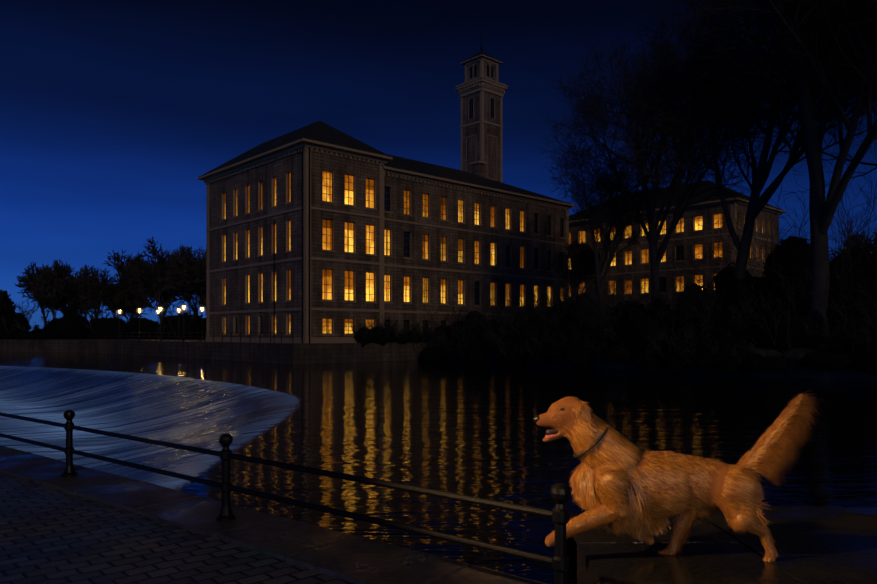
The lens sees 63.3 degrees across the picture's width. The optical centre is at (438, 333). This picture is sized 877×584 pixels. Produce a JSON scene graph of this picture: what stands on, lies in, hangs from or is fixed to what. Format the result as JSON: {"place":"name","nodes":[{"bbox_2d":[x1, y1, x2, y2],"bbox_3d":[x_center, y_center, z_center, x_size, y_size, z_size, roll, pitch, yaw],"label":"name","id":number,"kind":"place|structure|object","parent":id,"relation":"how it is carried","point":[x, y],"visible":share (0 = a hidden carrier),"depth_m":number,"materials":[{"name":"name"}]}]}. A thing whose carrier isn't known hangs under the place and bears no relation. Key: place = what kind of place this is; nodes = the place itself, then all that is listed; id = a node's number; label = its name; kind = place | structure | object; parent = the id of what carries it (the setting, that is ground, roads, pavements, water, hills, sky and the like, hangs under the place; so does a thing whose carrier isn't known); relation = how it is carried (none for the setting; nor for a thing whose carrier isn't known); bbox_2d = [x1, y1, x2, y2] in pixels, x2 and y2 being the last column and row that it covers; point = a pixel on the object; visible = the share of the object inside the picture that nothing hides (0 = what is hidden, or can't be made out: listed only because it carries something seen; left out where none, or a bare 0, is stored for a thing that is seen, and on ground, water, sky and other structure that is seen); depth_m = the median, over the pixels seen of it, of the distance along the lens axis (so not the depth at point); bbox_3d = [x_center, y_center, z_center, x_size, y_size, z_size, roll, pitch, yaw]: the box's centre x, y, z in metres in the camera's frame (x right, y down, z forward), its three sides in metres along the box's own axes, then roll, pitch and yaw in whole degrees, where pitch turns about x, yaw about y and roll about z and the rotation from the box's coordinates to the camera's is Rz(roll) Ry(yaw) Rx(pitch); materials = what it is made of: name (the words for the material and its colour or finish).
{"place":"outdoors","nodes":[
{"label":"outdoors","id":0,"kind":"place"},
{"bbox_2d":[0,365,301,490],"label":"weir water","id":1,"kind":"structure","parent":0,"point":[200,413],"depth_m":32.85,"materials":[{"name":"blue liquid"}]},
{"bbox_2d":[0,471,602,583],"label":"quay path","id":2,"kind":"structure","parent":0,"point":[49,535],"depth_m":4.93,"materials":[{"name":"stone"}]},
{"bbox_2d":[0,410,570,583],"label":"quay railing","id":3,"kind":"object","parent":2,"relation":"on","point":[558,514],"visible":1,"depth_m":4.85,"materials":[{"name":"black metal"}]},
{"bbox_2d":[0,445,876,583],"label":"kerb stones","id":4,"kind":"object","parent":2,"relation":"on","point":[825,544],"visible":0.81,"depth_m":4.96,"materials":[{"name":"grey stone"}]},
{"bbox_2d":[533,390,819,562],"bbox_3d":[1.585,0.966,4.695,1.912,1.126,0.402,0,0,-1],"label":"dog","id":5,"kind":"object","parent":2,"relation":"on","point":[620,482],"visible":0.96,"depth_m":4.61,"materials":[{"name":"brown"}]},
{"bbox_2d":[0,352,876,583],"bbox_3d":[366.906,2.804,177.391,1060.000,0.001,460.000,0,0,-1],"label":"pool water","id":6,"kind":"structure","parent":0,"point":[470,429],"depth_m":19.39,"materials":[{"name":"black liquid"}]},
{"bbox_2d":[0,337,876,380],"bbox_3d":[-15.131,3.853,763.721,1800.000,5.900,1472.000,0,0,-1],"label":"embankment wall","id":7,"kind":"structure","parent":0,"point":[299,353],"depth_m":69.06,"materials":[{"name":"stone"}]},
{"bbox_2d":[0,236,205,331],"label":"tree line","id":8,"kind":"object","parent":7,"relation":"on","point":[181,274],"depth_m":119.71,"materials":[{"name":"plant"}]},
{"bbox_2d":[0,295,205,339],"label":"bank scrub","id":9,"kind":"object","parent":7,"relation":"on","point":[68,325],"depth_m":111.68,"materials":[{"name":"plant"}]},
{"bbox_2d":[106,304,292,342],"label":"street lamps","id":10,"kind":"object","parent":7,"relation":"on","point":[178,332],"visible":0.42,"depth_m":85.52,"materials":[{"name":"black metal"}]},
{"bbox_2d":[198,121,575,342],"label":"mill","id":11,"kind":"object","parent":7,"relation":"on","point":[319,232],"visible":0.75,"depth_m":74.40,"materials":[{"name":"stone"}]},
{"bbox_2d":[455,32,507,182],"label":"mill tower","id":12,"kind":"structure","parent":7,"relation":"on","point":[481,91],"depth_m":114.25,"materials":[{"name":"stone"}]},
{"bbox_2d":[548,231,619,303],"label":"tree","id":13,"kind":"object","parent":7,"relation":"on","point":[585,255],"visible":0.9,"depth_m":66.31,"materials":[{"name":"black plant"}]},
{"bbox_2d":[545,135,676,321],"bbox_3d":[15.321,-7.814,60.918,9.630,17.868,10.494,0,0,41],"label":"tree","id":14,"kind":"object","parent":7,"relation":"on","point":[621,204],"visible":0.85,"depth_m":60.43,"materials":[{"name":"black plant"}]},
{"bbox_2d":[350,157,876,374],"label":"bank bushes","id":15,"kind":"object","parent":7,"relation":"on","point":[863,357],"depth_m":51.15,"materials":[{"name":"plant"}]},
{"bbox_2d":[538,0,795,303],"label":"tree","id":16,"kind":"object","parent":7,"relation":"on","point":[648,108],"visible":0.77,"depth_m":54.52,"materials":[{"name":"black plant"}]},
{"bbox_2d":[569,180,785,311],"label":"mill","id":17,"kind":"object","parent":7,"relation":"on","point":[635,260],"visible":0.27,"depth_m":99.01,"materials":[{"name":"stone"}]},
{"bbox_2d":[616,0,876,278],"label":"tree","id":18,"kind":"object","parent":7,"relation":"on","point":[757,203],"visible":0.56,"depth_m":49.94,"materials":[{"name":"black plant"}]},
{"bbox_2d":[637,0,876,347],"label":"tree","id":19,"kind":"object","parent":7,"relation":"on","point":[812,136],"visible":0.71,"depth_m":44.84,"materials":[{"name":"black plant"}]},
{"bbox_2d":[740,0,876,207],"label":"tree","id":20,"kind":"object","parent":7,"relation":"on","point":[866,87],"visible":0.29,"depth_m":45.78,"materials":[{"name":"black plant"}]},
{"bbox_2d":[829,226,876,259],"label":"tree line","id":21,"kind":"object","parent":7,"relation":"on","point":[874,247],"visible":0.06,"depth_m":101.28,"materials":[{"name":"black plant"}]},
{"bbox_2d":[0,0,876,330],"label":"sky","id":22,"kind":"structure","parent":0,"point":[113,112],"materials":[{"name":"blue"}]}
]}

